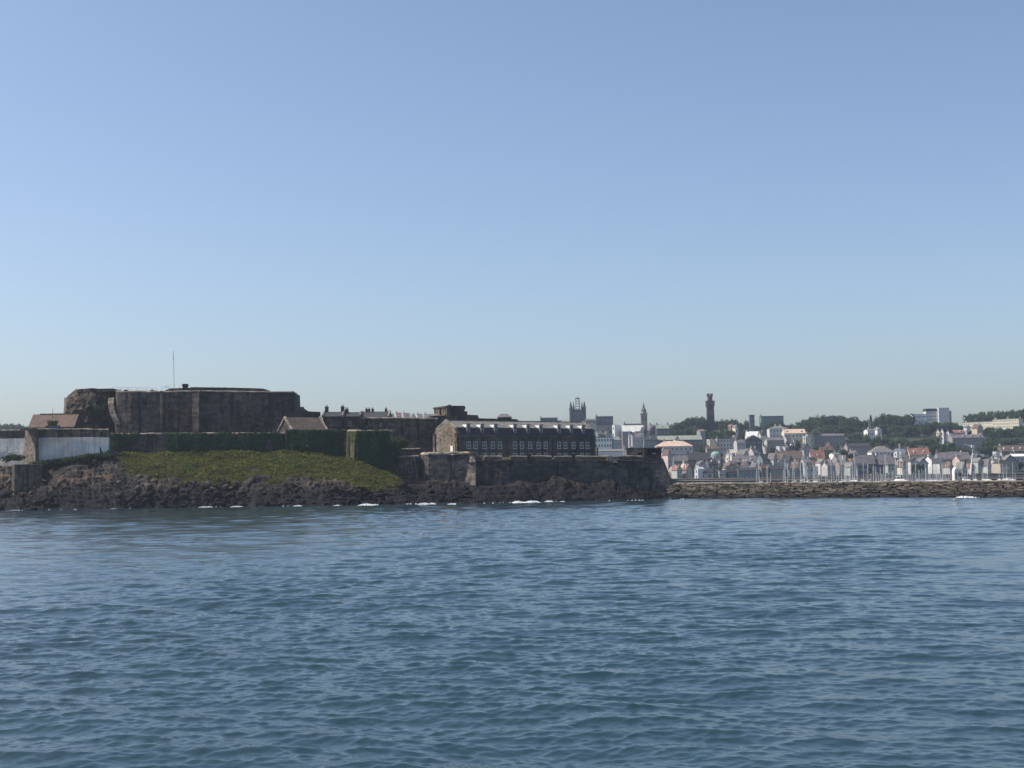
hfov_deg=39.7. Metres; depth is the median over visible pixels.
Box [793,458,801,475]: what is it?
house
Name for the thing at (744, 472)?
warehouse
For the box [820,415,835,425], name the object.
tree
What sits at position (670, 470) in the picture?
house
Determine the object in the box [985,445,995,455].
tree
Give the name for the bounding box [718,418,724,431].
tree
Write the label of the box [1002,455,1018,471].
house
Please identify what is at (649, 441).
house
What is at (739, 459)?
house
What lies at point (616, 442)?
house
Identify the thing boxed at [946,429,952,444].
house
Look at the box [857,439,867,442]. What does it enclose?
tree
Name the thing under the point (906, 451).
house
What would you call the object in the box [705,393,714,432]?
stone tower
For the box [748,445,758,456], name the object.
house
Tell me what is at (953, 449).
tree
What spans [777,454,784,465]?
house
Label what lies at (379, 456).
ivy
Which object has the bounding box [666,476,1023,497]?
breakwater
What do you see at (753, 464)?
house
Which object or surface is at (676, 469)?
house
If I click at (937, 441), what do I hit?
tree
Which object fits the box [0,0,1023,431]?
sky
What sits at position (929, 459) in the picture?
house
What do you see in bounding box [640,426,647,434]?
house
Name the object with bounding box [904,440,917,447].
tree
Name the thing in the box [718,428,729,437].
tree
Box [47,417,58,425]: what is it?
roof shrub
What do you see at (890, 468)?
warehouse
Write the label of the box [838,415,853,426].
tree
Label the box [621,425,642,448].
hall
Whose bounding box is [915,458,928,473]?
house
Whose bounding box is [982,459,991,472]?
house
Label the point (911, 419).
tree
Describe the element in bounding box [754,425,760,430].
tree
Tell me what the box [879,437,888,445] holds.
tree
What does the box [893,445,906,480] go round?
sailing yacht
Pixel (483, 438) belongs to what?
barracks
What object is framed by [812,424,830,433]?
tree
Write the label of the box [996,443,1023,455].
house
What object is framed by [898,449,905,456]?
house
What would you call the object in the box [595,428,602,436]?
house
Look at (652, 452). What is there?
gun emplacement
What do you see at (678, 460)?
house
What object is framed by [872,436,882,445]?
tree
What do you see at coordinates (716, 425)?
tree
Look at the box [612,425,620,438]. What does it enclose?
house
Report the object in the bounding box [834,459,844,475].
house
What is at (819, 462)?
house
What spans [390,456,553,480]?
castle ground
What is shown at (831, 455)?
bungalow
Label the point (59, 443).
whitewashed wall
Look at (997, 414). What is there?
tree
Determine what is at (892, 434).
tree
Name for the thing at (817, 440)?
apartment block
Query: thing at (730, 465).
house
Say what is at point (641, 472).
sea bastion
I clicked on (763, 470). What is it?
shop
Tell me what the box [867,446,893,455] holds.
villa
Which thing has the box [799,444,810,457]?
house
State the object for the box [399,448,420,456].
wall
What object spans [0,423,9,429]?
tree
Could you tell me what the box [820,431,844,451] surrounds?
terrace
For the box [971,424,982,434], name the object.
house
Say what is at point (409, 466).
stone pier
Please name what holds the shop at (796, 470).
on the hillside
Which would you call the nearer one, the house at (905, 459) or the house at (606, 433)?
the house at (905, 459)
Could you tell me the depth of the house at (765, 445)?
1214.04 m
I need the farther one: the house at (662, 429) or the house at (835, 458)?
the house at (662, 429)
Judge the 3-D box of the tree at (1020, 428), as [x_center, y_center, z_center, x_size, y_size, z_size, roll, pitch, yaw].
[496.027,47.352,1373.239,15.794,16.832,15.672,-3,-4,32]
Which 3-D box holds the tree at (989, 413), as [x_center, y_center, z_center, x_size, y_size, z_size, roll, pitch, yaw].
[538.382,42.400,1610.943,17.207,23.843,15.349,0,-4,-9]
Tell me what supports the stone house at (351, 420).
on the castle ground at (394, 466)
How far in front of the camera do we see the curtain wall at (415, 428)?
479.64 m
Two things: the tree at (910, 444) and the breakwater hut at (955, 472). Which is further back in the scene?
the tree at (910, 444)
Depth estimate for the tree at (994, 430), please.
1393.06 m
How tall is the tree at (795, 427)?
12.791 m
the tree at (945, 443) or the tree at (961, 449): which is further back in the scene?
the tree at (945, 443)
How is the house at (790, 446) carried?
on the hillside
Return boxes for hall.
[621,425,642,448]
[657,435,701,452]
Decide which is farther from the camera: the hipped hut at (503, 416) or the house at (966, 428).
the house at (966, 428)
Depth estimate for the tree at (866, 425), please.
1514.17 m
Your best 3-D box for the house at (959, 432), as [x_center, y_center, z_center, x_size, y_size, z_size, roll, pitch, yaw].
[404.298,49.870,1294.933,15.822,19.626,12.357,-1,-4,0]
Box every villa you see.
[745,429,762,437]
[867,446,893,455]
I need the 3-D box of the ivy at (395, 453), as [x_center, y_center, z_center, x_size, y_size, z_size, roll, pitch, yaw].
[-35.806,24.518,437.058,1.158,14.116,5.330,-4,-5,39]
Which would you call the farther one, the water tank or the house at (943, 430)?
the house at (943, 430)
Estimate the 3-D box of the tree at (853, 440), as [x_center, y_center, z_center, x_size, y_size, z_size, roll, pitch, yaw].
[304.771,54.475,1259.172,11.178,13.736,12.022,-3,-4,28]
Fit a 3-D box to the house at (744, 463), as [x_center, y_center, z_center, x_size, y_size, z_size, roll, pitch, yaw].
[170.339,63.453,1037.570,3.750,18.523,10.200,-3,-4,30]
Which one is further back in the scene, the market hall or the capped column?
the market hall
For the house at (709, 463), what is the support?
on the hillside
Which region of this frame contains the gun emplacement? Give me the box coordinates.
[643,448,661,458]
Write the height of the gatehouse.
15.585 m
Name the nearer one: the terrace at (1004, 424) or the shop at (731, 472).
the shop at (731, 472)
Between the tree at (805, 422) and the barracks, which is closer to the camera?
the barracks
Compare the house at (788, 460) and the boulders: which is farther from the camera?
the house at (788, 460)
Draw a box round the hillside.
[671,429,1023,478]
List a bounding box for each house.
[321,405,344,429]
[343,407,363,429]
[362,407,391,416]
[403,412,409,417]
[424,413,433,417]
[588,423,596,430]
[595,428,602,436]
[597,423,611,436]
[603,431,610,436]
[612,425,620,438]
[612,435,620,448]
[628,431,643,447]
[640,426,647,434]
[643,433,656,447]
[648,426,655,434]
[655,423,668,435]
[662,449,671,469]
[668,466,672,477]
[671,464,682,478]
[672,453,687,465]
[682,464,691,477]
[694,467,703,477]
[695,460,705,467]
[696,429,705,444]
[703,468,713,477]
[705,444,718,458]
[705,457,717,467]
[706,439,715,445]
[712,466,717,477]
[715,436,734,458]
[722,463,735,469]
[725,453,732,461]
[729,449,739,455]
[731,453,756,467]
[732,425,738,437]
[733,438,744,448]
[737,449,749,455]
[740,458,749,467]
[744,435,761,451]
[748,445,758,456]
[749,460,757,466]
[756,451,767,464]
[757,430,765,442]
[764,441,766,454]
[765,435,783,453]
[767,453,777,465]
[776,446,784,450]
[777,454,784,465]
[781,428,805,444]
[783,433,791,442]
[784,441,795,450]
[784,455,793,468]
[790,461,799,469]
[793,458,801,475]
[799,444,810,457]
[801,456,811,475]
[802,436,810,444]
[805,432,813,447]
[809,449,825,459]
[815,459,827,475]
[819,445,832,459]
[821,460,835,475]
[832,454,838,461]
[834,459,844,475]
[838,455,847,461]
[843,462,853,475]
[848,449,857,454]
[874,426,881,443]
[893,449,898,458]
[896,461,905,474]
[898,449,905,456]
[900,445,908,456]
[900,455,909,473]
[907,446,930,457]
[907,461,918,473]
[908,455,917,460]
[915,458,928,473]
[925,454,934,473]
[932,458,944,473]
[936,428,940,443]
[940,427,946,443]
[942,462,953,473]
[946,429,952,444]
[947,428,965,434]
[947,432,984,448]
[952,453,963,466]
[956,462,967,473]
[963,425,970,433]
[966,463,975,473]
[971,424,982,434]
[972,457,982,472]
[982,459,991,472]
[990,456,998,472]
[993,457,1009,472]
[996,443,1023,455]
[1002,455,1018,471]
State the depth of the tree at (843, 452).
1123.27 m
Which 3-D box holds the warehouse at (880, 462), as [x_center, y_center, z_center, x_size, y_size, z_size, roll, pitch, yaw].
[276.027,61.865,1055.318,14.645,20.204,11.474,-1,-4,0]
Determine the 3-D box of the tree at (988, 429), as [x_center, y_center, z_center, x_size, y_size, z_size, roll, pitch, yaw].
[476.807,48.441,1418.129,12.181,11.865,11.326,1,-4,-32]
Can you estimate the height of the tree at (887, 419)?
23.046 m
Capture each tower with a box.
[433,404,465,415]
[569,396,585,421]
[640,402,647,430]
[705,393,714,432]
[748,415,754,430]
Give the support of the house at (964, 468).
on the hillside
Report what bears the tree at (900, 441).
on the hillside
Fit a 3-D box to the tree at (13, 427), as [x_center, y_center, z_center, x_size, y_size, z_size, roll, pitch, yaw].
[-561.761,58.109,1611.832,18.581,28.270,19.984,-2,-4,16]
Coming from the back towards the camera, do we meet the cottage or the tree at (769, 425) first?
the tree at (769, 425)
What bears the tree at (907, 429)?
on the hillside
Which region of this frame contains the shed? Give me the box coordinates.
[596,449,622,456]
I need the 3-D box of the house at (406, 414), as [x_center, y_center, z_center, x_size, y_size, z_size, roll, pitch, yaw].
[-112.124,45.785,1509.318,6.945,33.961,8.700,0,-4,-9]
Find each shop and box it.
[725,466,736,477]
[758,463,769,476]
[769,464,785,476]
[785,466,799,476]
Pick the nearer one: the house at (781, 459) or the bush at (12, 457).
the bush at (12, 457)
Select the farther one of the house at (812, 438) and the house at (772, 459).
the house at (812, 438)
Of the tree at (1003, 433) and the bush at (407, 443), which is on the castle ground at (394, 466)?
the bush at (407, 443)
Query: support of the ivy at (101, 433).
on the grassy bank
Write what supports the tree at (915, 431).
on the hillside
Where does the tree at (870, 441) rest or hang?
on the hillside
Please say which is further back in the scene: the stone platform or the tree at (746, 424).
the tree at (746, 424)
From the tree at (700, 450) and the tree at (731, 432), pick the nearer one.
the tree at (700, 450)
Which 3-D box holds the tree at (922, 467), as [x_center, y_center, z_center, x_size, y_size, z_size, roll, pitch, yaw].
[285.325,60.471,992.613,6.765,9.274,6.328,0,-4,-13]
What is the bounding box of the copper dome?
[711,451,720,462]
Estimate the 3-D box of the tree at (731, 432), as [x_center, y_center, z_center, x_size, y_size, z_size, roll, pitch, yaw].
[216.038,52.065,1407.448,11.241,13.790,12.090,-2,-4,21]
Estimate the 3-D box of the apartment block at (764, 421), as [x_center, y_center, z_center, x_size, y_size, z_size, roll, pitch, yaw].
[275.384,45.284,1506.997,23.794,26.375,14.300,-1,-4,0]
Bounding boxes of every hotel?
[596,437,611,448]
[655,439,692,465]
[1009,454,1023,470]
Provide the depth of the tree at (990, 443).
1236.09 m
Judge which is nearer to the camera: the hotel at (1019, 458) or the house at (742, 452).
the hotel at (1019, 458)
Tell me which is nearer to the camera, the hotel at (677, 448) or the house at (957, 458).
the house at (957, 458)
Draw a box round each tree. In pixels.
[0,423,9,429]
[9,423,25,429]
[672,422,682,430]
[673,429,683,435]
[682,417,695,427]
[684,427,695,434]
[695,416,706,429]
[697,444,704,452]
[708,430,717,436]
[715,420,722,430]
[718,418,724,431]
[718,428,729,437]
[723,420,735,429]
[726,430,735,437]
[736,423,743,431]
[741,421,749,431]
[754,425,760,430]
[765,422,774,428]
[789,423,799,428]
[795,422,803,428]
[795,439,800,450]
[801,419,812,426]
[801,425,814,431]
[808,417,819,429]
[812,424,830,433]
[813,414,825,427]
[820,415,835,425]
[828,424,841,433]
[831,430,843,433]
[832,416,838,424]
[837,425,855,435]
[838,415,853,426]
[840,449,846,455]
[846,417,858,426]
[848,433,863,439]
[849,438,857,442]
[851,419,863,432]
[853,427,862,433]
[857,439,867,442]
[862,419,868,430]
[863,437,875,447]
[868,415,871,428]
[870,421,878,428]
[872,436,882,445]
[873,424,889,434]
[877,413,890,426]
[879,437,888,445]
[884,414,894,425]
[887,438,897,448]
[890,415,906,426]
[890,425,904,435]
[890,432,904,436]
[895,438,906,446]
[901,414,910,427]
[901,424,917,437]
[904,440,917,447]
[905,413,915,424]
[911,464,919,473]
[912,426,920,437]
[914,438,926,444]
[918,421,930,437]
[919,464,924,474]
[924,421,936,435]
[924,439,933,447]
[928,444,937,456]
[929,435,940,447]
[934,424,944,430]
[937,444,945,451]
[938,441,949,451]
[946,447,956,451]
[953,422,959,429]
[956,447,967,451]
[963,415,973,421]
[968,413,976,421]
[973,412,986,421]
[976,447,987,455]
[981,411,993,417]
[981,439,993,447]
[983,427,993,433]
[985,410,1001,420]
[985,432,998,437]
[985,437,1000,443]
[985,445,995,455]
[990,427,1001,436]
[993,439,1011,445]
[996,428,1011,438]
[999,409,1013,418]
[1003,438,1019,444]
[1007,410,1014,417]
[1008,433,1018,437]
[1012,426,1023,436]
[1013,409,1023,422]
[1016,425,1023,436]
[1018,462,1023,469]
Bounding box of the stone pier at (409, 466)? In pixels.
[398,455,419,480]
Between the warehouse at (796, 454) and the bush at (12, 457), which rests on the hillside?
the warehouse at (796, 454)
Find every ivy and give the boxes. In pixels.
[99,431,114,453]
[109,432,284,452]
[285,429,346,456]
[345,431,355,461]
[356,430,390,469]
[390,441,400,463]
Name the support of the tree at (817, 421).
on the hillside
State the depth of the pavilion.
998.86 m
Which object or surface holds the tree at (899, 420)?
on the hillside
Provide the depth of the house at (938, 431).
1284.53 m
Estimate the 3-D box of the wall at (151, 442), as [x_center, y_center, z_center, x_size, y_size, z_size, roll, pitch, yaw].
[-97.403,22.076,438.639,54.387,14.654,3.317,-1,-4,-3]
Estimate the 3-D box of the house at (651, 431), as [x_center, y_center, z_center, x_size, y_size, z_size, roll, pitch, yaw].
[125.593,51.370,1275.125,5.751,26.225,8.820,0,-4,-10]
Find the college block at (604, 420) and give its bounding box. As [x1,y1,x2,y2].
[595,415,612,428]
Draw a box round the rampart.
[429,411,518,425]
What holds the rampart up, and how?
on the castle ground at (394, 466)
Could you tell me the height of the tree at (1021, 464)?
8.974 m
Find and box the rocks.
[0,451,690,509]
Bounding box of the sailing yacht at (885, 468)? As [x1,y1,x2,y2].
[883,455,889,479]
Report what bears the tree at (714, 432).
on the hillside
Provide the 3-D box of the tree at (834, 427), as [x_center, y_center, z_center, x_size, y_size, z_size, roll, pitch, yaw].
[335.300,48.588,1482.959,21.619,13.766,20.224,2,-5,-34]
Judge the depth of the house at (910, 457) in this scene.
1099.78 m
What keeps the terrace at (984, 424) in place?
on the hillside
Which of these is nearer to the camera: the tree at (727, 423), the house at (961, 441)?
the house at (961, 441)
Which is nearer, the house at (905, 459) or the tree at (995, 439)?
the house at (905, 459)
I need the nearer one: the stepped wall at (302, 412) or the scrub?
the scrub
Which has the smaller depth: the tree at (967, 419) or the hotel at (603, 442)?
the hotel at (603, 442)
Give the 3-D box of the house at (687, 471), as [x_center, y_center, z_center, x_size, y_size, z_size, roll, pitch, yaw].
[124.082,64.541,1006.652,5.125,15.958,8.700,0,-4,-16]
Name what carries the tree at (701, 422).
on the hillside
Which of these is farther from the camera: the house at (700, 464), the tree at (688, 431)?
the tree at (688, 431)
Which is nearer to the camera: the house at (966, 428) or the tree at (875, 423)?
the house at (966, 428)
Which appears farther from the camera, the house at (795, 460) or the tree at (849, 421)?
the tree at (849, 421)
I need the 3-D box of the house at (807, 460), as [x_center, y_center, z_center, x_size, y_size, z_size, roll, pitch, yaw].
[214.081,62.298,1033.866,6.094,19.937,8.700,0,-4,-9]
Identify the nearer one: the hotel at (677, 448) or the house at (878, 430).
the hotel at (677, 448)
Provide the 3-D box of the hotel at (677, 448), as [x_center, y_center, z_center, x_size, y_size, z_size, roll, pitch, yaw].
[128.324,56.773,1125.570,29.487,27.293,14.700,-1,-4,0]
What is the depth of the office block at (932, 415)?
1565.66 m
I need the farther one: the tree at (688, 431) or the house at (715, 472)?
the tree at (688, 431)
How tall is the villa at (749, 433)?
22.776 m
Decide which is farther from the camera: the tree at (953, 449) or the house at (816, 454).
the tree at (953, 449)
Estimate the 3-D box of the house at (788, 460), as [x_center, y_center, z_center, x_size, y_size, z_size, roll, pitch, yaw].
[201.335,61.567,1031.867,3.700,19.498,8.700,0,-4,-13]
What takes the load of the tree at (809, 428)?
on the hillside
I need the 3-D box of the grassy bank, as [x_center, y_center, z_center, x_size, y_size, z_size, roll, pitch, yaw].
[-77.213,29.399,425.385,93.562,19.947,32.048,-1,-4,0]
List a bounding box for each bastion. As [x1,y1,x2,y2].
[347,430,393,466]
[476,454,671,492]
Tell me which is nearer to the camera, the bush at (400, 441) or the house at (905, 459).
the bush at (400, 441)
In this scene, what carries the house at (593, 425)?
on the hillside
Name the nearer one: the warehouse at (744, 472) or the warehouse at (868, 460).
the warehouse at (744, 472)
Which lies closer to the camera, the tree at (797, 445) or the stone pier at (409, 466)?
the stone pier at (409, 466)
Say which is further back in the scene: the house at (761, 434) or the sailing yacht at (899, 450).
the house at (761, 434)
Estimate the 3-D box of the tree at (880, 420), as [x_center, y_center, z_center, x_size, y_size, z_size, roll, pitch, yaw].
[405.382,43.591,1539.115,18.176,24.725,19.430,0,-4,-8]
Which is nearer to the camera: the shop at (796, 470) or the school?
the shop at (796, 470)
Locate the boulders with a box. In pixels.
[0,470,677,510]
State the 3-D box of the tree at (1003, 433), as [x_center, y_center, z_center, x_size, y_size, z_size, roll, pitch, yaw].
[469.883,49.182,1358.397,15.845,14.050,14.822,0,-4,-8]
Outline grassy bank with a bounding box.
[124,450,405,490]
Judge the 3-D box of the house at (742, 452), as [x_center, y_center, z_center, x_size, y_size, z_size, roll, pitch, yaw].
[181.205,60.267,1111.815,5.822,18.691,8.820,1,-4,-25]
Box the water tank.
[45,425,59,428]
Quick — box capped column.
[630,431,635,447]
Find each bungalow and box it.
[829,453,840,459]
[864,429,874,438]
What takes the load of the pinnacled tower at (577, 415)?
on the hillside
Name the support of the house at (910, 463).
on the hillside
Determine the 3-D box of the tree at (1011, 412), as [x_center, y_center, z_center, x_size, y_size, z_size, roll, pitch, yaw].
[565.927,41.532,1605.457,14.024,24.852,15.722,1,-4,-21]
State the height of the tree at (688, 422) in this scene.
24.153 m
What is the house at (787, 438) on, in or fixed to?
on the hillside
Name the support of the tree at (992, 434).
on the hillside
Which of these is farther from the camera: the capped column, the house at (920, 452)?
the house at (920, 452)
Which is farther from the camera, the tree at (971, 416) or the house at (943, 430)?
the tree at (971, 416)
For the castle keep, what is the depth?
456.32 m
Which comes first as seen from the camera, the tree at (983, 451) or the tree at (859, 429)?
the tree at (983, 451)
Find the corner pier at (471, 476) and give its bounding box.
[465,452,477,485]
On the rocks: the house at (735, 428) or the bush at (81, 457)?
the bush at (81, 457)
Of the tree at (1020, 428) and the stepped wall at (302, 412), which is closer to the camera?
the stepped wall at (302, 412)
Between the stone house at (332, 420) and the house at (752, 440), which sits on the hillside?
the house at (752, 440)
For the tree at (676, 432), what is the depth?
1395.35 m
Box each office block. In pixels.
[540,417,557,420]
[911,414,926,425]
[923,408,937,423]
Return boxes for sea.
[0,496,1023,767]
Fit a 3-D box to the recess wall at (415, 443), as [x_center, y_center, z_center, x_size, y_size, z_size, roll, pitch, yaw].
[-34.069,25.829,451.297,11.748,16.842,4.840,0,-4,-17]
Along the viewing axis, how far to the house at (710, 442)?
1179.86 m
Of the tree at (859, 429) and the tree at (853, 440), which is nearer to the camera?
the tree at (853, 440)
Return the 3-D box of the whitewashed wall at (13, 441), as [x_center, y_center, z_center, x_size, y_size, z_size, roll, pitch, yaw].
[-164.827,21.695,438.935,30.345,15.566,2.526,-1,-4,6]
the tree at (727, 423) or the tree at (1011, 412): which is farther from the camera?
the tree at (1011, 412)
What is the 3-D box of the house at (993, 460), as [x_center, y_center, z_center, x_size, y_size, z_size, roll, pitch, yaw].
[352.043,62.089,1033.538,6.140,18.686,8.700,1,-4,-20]
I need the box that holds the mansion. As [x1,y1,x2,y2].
[767,424,788,436]
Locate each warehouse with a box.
[686,450,707,473]
[736,467,758,477]
[775,449,802,460]
[853,453,875,473]
[854,463,867,475]
[874,454,894,472]
[886,465,896,474]
[934,450,969,463]
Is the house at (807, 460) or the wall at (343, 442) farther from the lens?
the house at (807, 460)
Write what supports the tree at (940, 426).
on the hillside
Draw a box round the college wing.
[585,417,596,425]
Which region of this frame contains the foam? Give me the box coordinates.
[11,496,978,510]
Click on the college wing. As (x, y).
(590, 421)
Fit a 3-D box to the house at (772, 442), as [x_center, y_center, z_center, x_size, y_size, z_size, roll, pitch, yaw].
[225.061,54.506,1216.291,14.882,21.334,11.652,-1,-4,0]
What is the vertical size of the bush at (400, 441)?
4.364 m
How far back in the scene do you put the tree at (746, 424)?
1506.25 m
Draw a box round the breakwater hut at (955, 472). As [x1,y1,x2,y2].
[952,467,961,479]
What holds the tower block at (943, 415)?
on the hillside
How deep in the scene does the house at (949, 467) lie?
1014.59 m
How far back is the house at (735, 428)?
1409.97 m
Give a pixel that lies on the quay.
(1019, 476)
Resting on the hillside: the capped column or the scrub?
the capped column
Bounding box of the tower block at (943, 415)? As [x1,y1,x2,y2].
[937,408,949,423]
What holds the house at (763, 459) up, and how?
on the hillside
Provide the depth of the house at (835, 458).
1076.34 m
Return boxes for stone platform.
[11,464,42,496]
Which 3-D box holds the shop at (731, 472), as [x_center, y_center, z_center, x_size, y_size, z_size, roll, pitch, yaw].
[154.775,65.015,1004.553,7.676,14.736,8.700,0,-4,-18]
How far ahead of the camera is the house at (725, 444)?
1189.06 m
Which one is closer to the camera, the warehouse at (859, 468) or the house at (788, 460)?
the warehouse at (859, 468)
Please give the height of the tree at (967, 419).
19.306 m
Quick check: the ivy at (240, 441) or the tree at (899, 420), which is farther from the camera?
the tree at (899, 420)
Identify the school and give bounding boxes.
[844,441,870,454]
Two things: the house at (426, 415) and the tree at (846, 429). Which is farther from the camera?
the house at (426, 415)
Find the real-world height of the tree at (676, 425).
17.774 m
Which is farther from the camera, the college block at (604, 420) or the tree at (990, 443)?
the college block at (604, 420)
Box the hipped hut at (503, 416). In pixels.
[497,414,511,418]
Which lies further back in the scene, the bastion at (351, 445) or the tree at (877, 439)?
the tree at (877, 439)
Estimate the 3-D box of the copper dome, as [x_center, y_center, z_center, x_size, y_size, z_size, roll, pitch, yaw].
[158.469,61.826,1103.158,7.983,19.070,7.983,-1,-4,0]
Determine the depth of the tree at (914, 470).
977.28 m
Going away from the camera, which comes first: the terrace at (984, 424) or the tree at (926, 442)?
the tree at (926, 442)
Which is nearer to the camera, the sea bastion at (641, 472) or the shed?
the sea bastion at (641, 472)
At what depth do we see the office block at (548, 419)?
1480.73 m
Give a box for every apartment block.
[759,414,783,433]
[814,434,821,448]
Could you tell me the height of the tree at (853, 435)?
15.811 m
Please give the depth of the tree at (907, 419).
1531.79 m
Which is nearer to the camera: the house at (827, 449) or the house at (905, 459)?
the house at (905, 459)
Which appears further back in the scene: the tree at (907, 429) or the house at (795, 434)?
the tree at (907, 429)
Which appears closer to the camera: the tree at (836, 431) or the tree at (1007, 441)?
the tree at (1007, 441)
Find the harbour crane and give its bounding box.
[965,444,973,479]
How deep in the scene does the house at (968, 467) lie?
1016.56 m
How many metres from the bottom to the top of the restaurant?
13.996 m
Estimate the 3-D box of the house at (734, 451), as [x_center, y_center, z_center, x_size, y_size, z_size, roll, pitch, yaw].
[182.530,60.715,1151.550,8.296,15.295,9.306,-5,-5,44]
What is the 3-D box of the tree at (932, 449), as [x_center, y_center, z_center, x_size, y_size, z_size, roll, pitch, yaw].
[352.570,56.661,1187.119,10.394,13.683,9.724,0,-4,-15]
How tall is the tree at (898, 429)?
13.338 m
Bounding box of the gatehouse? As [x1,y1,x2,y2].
[27,413,83,428]
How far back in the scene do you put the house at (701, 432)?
1339.87 m
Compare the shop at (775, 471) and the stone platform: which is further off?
the shop at (775, 471)
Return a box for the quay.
[671,473,1023,482]
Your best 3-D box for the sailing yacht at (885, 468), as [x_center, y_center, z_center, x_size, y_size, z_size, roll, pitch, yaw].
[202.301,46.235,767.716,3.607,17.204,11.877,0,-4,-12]
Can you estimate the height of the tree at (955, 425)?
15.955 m
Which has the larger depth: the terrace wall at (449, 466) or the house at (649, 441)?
the house at (649, 441)
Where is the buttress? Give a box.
[19,428,38,463]
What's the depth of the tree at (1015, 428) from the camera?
1397.30 m
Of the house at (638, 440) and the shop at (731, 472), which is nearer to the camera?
the shop at (731, 472)
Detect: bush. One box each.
[0,452,25,461]
[29,451,117,466]
[394,438,407,450]
[400,440,410,451]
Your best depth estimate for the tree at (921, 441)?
1302.93 m
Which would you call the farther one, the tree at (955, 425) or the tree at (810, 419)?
the tree at (810, 419)
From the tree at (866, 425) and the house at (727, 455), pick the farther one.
the tree at (866, 425)
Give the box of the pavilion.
[718,470,725,477]
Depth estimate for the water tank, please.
443.62 m
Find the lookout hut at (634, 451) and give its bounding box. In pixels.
[624,448,643,457]
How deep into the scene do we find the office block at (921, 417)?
1548.41 m
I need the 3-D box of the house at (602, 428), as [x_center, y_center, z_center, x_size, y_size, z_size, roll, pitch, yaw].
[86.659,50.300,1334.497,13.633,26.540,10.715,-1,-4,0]
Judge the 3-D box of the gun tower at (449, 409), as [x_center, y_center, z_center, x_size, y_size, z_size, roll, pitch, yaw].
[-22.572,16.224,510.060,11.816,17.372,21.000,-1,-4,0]
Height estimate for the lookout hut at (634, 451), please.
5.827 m
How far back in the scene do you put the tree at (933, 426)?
1411.80 m
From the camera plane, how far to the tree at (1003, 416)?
1604.69 m
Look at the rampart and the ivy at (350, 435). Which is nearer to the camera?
the ivy at (350, 435)
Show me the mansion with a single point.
(775, 431)
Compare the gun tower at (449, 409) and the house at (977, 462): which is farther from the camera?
the house at (977, 462)
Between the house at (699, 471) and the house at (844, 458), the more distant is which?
the house at (844, 458)
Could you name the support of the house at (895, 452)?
on the hillside
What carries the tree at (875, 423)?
on the hillside
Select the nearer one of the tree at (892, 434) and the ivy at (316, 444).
the ivy at (316, 444)
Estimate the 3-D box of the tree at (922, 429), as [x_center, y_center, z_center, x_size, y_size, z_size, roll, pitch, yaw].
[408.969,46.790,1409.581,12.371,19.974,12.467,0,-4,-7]
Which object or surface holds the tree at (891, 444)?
on the hillside
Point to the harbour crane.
(972, 446)
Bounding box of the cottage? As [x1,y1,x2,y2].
[277,416,327,432]
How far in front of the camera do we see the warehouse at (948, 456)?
1087.05 m
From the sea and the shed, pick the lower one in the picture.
the sea
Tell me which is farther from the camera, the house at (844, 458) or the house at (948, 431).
the house at (948, 431)
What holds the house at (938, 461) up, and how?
on the hillside
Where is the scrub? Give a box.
[187,455,395,478]
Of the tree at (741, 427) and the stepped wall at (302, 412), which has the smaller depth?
the stepped wall at (302, 412)
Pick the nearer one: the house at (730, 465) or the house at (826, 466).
the house at (826, 466)
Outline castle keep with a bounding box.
[64,384,299,434]
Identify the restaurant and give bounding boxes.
[803,466,817,476]
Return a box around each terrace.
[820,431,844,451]
[963,421,992,430]
[992,416,1022,429]
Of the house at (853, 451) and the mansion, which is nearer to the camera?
the house at (853, 451)
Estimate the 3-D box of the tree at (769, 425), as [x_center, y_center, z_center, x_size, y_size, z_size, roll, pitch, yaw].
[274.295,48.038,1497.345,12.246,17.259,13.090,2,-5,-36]
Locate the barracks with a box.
[432,419,597,456]
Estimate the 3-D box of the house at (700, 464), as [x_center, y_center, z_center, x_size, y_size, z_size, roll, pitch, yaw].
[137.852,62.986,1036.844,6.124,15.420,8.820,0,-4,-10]
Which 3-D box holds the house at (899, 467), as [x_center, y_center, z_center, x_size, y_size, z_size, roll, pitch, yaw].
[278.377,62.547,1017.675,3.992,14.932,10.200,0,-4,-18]
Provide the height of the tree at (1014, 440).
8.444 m
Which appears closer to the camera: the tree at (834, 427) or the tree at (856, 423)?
the tree at (834, 427)
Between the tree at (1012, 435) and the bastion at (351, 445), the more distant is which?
the tree at (1012, 435)
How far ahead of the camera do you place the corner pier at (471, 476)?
429.68 m
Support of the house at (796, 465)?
on the hillside
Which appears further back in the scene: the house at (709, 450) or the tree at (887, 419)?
the tree at (887, 419)
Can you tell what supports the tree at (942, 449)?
on the hillside
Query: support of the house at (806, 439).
on the hillside
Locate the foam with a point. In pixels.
(531, 501)
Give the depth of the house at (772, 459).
1044.32 m
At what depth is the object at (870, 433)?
1339.70 m
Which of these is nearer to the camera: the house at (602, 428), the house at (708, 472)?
the house at (708, 472)
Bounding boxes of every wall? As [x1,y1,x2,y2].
[0,429,24,466]
[37,428,109,460]
[113,432,285,452]
[287,429,346,455]
[298,407,320,417]
[361,417,437,451]
[394,439,421,453]
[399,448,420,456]
[420,451,469,481]
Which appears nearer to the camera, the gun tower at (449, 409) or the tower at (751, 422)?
the gun tower at (449, 409)
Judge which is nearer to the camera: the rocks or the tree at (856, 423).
the rocks

